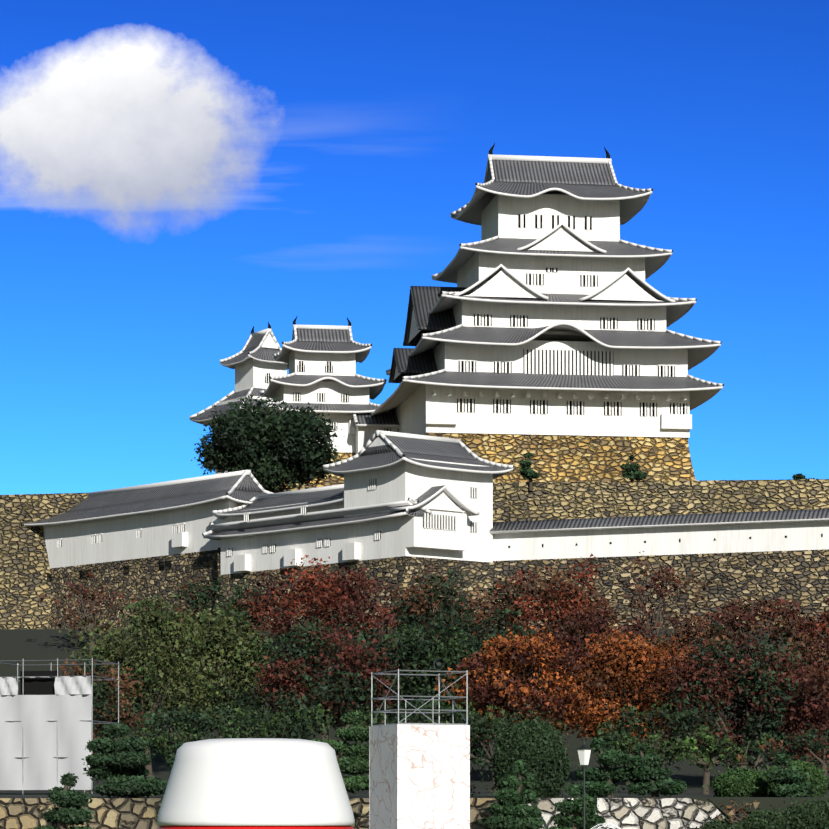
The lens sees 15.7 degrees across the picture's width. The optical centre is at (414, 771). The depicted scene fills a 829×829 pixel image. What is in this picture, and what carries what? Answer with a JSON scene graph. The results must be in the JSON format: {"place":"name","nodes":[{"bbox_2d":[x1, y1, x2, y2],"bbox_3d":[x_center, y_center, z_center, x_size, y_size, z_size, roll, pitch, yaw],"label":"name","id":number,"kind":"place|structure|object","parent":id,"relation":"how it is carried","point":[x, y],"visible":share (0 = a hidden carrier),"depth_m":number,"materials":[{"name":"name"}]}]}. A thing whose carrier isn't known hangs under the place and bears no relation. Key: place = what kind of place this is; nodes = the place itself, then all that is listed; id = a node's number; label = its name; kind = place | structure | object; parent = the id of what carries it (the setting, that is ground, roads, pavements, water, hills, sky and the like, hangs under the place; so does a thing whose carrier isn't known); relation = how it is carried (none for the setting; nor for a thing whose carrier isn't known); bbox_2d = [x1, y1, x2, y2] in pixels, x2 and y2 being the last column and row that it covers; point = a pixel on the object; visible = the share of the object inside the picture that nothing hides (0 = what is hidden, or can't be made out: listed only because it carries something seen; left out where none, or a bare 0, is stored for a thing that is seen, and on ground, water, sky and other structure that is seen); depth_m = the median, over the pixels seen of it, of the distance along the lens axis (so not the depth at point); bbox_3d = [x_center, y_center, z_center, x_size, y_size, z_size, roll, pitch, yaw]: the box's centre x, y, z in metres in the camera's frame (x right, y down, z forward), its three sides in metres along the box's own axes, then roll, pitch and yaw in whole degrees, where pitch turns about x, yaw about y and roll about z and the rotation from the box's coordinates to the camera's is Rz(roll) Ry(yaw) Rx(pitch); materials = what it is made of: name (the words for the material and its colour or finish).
{"place":"outdoors","nodes":[
{"label":"outdoors","id":0,"kind":"place"},
{"bbox_2d":[215,333,286,473],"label":"turret walls","id":1,"kind":"structure","parent":0,"point":[250,372],"depth_m":375.33,"materials":[{"name":"white paint"}]},
{"bbox_2d":[251,322,270,382],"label":"inui keep openings","id":2,"kind":"object","parent":1,"relation":"in","point":[269,327],"visible":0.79,"depth_m":375.40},
{"bbox_2d":[157,825,354,828],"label":"red stripe","id":3,"kind":"object","parent":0,"point":[258,827],"visible":0.9,"depth_m":0.97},
{"bbox_2d":[157,738,354,825],"bbox_3d":[-0.053,0.004,1.001,0.066,0.029,0.066,0,-1,1],"label":"flask cup lid","id":4,"kind":"object","parent":3,"relation":"on","point":[255,782],"visible":1,"depth_m":0.98,"materials":[{"name":"white plastic"}]},
{"bbox_2d":[276,337,368,452],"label":"turret walls","id":5,"kind":"structure","parent":0,"point":[341,364],"depth_m":349.05,"materials":[{"name":"white paint"}]},
{"bbox_2d":[293,317,350,429],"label":"windows","id":6,"kind":"structure","parent":5,"relation":"in","point":[328,363],"depth_m":349.16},
{"bbox_2d":[0,628,828,828],"bbox_3d":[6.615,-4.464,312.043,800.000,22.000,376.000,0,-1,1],"label":"hill terrain","id":7,"kind":"structure","parent":0,"point":[34,644],"depth_m":241.06,"materials":[{"name":"green plant"}]},
{"bbox_2d":[0,658,118,793],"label":"scaffold frame","id":8,"kind":"object","parent":7,"relation":"on","point":[51,664],"visible":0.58,"depth_m":148.70,"materials":[{"name":"silver metal"}]},
{"bbox_2d":[20,671,56,694],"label":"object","id":9,"kind":"object","parent":8,"relation":"attached to","point":[38,686],"visible":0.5,"depth_m":148.85,"materials":[{"name":"black"}]},
{"bbox_2d":[0,676,91,789],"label":"scaffold tarp sheets","id":10,"kind":"object","parent":8,"relation":"attached to","point":[33,714],"visible":0.92,"depth_m":148.38,"materials":[{"name":"white fabric"}]},
{"bbox_2d":[49,547,498,628],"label":"stone wall","id":11,"kind":"structure","parent":7,"relation":"on","point":[144,577],"depth_m":306.51,"materials":[{"name":"beige stone"}]},
{"bbox_2d":[43,437,492,574],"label":"gatehouse walls","id":12,"kind":"structure","parent":11,"relation":"on","point":[402,535],"depth_m":289.04,"materials":[{"name":"white paint"}]},
{"bbox_2d":[59,479,475,552],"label":"windows","id":13,"kind":"structure","parent":12,"relation":"in","point":[322,539],"depth_m":285.85,"materials":[{"name":"grey wood"}]},
{"bbox_2d":[24,430,513,539],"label":"yagura roofs","id":14,"kind":"structure","parent":12,"relation":"on","point":[247,489],"depth_m":295.13,"materials":[{"name":"grey tile"}]},
{"bbox_2d":[0,479,828,628],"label":"stone wall","id":15,"kind":"structure","parent":7,"relation":"on","point":[25,585],"depth_m":317.59,"materials":[{"name":"beige stone"}]},
{"bbox_2d":[189,328,288,425],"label":"keep roofs","id":16,"kind":"structure","parent":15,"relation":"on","point":[253,349],"depth_m":375.97,"materials":[{"name":"grey tile"}]},
{"bbox_2d":[278,452,355,487],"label":"keep stone base","id":17,"kind":"object","parent":15,"relation":"on","point":[334,480],"depth_m":347.94,"materials":[{"name":"beige stone"}]},
{"bbox_2d":[259,324,389,414],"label":"keep roofs","id":18,"kind":"structure","parent":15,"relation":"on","point":[323,339],"depth_m":349.29,"materials":[{"name":"grey tile"}]},
{"bbox_2d":[356,427,398,453],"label":"corridor walls","id":19,"kind":"structure","parent":15,"relation":"on","point":[364,435],"depth_m":346.40,"materials":[{"name":"white paint"}]},
{"bbox_2d":[353,409,399,427],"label":"corridor roofs","id":20,"kind":"structure","parent":19,"relation":"on","point":[385,419],"depth_m":346.86,"materials":[{"name":"grey tile"}]},
{"bbox_2d":[425,433,695,482],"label":"keep stone base","id":21,"kind":"object","parent":15,"relation":"on","point":[563,458],"visible":0.12,"depth_m":329.24,"materials":[{"name":"beige stone"}]},
{"bbox_2d":[28,394,828,828],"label":"tree foliage","id":22,"kind":"object","parent":7,"relation":"on","point":[284,448],"visible":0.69,"depth_m":205.12,"materials":[{"name":"green plant"}]},
{"bbox_2d":[58,414,828,828],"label":"tree trunks","id":23,"kind":"object","parent":7,"relation":"on","point":[610,780],"visible":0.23,"depth_m":205.17,"materials":[{"name":"brown plant"}]},
{"bbox_2d":[493,549,828,628],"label":"stone wall","id":24,"kind":"structure","parent":7,"relation":"on","point":[801,576],"depth_m":279.70,"materials":[{"name":"beige stone"}]},
{"bbox_2d":[493,521,828,560],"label":"castle wall","id":25,"kind":"structure","parent":24,"relation":"on","point":[733,538],"depth_m":281.71,"materials":[{"name":"paint"}]},
{"bbox_2d":[489,509,828,533],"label":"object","id":26,"kind":"structure","parent":25,"relation":"on","point":[808,515],"depth_m":281.29,"materials":[{"name":"tile"}]},
{"bbox_2d":[508,534,822,547],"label":"wall loopholes","id":27,"kind":"object","parent":25,"relation":"attached to","point":[679,540],"visible":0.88,"depth_m":281.06,"materials":[{"name":"black"}]},
{"bbox_2d":[0,0,828,494],"label":"sky","id":28,"kind":"structure","parent":0,"point":[179,179],"materials":[{"name":"blue"}]},
{"bbox_2d":[394,194,691,437],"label":"castle walls","id":29,"kind":"structure","parent":0,"point":[423,409],"depth_m":331.28,"materials":[{"name":"white paint"}]},
{"bbox_2d":[371,154,723,415],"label":"keep roofs","id":30,"kind":"structure","parent":29,"relation":"on","point":[522,176],"depth_m":332.57,"materials":[{"name":"grey tile"}]},
{"bbox_2d":[457,143,686,415],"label":"windows","id":31,"kind":"structure","parent":29,"relation":"attached to","point":[491,152],"depth_m":330.68,"materials":[{"name":"black wood"}]},
{"bbox_2d":[591,823,620,828],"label":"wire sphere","id":32,"kind":"object","parent":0,"point":[612,825],"visible":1,"depth_m":91.74,"materials":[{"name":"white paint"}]},
{"label":"ground surface","id":33,"kind":"structure","parent":0,"visible":0},
{"label":"path","id":34,"kind":"structure","parent":33,"relation":"on"},
{"bbox_2d":[0,798,500,828],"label":"low stone wall","id":35,"kind":"structure","parent":34,"relation":"on","point":[109,813],"depth_m":124.24,"materials":[{"name":"stone"}]},
{"bbox_2d":[371,669,467,725],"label":"scaffolding","id":36,"kind":"object","parent":34,"relation":"on","point":[418,709],"visible":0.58,"depth_m":112.97,"materials":[{"name":"silver metal"}]},
{"bbox_2d":[369,724,469,828],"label":"scaffold tower banners","id":37,"kind":"object","parent":36,"relation":"attached to","point":[419,776],"visible":1,"depth_m":112.19,"materials":[{"name":"white fabric"}]},
{"bbox_2d":[433,659,443,670],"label":"scaffold tower spotlight","id":38,"kind":"object","parent":36,"relation":"attached to","point":[437,665],"visible":0.94,"depth_m":112.25,"materials":[{"name":"black metal"}]},
{"bbox_2d":[576,741,591,828],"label":"lamp post","id":39,"kind":"object","parent":34,"relation":"on","point":[584,746],"visible":0.98,"depth_m":111.86,"materials":[{"name":"black metal"}]},
{"bbox_2d":[578,749,590,764],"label":"lamp shade","id":40,"kind":"object","parent":39,"relation":"on","point":[584,755],"visible":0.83,"depth_m":111.81,"materials":[{"name":"white glass"}]},
{"bbox_2d":[524,798,725,828],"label":"low stone wall","id":41,"kind":"structure","parent":34,"relation":"on","point":[655,813],"depth_m":123.74,"materials":[{"name":"stone"}]}
]}

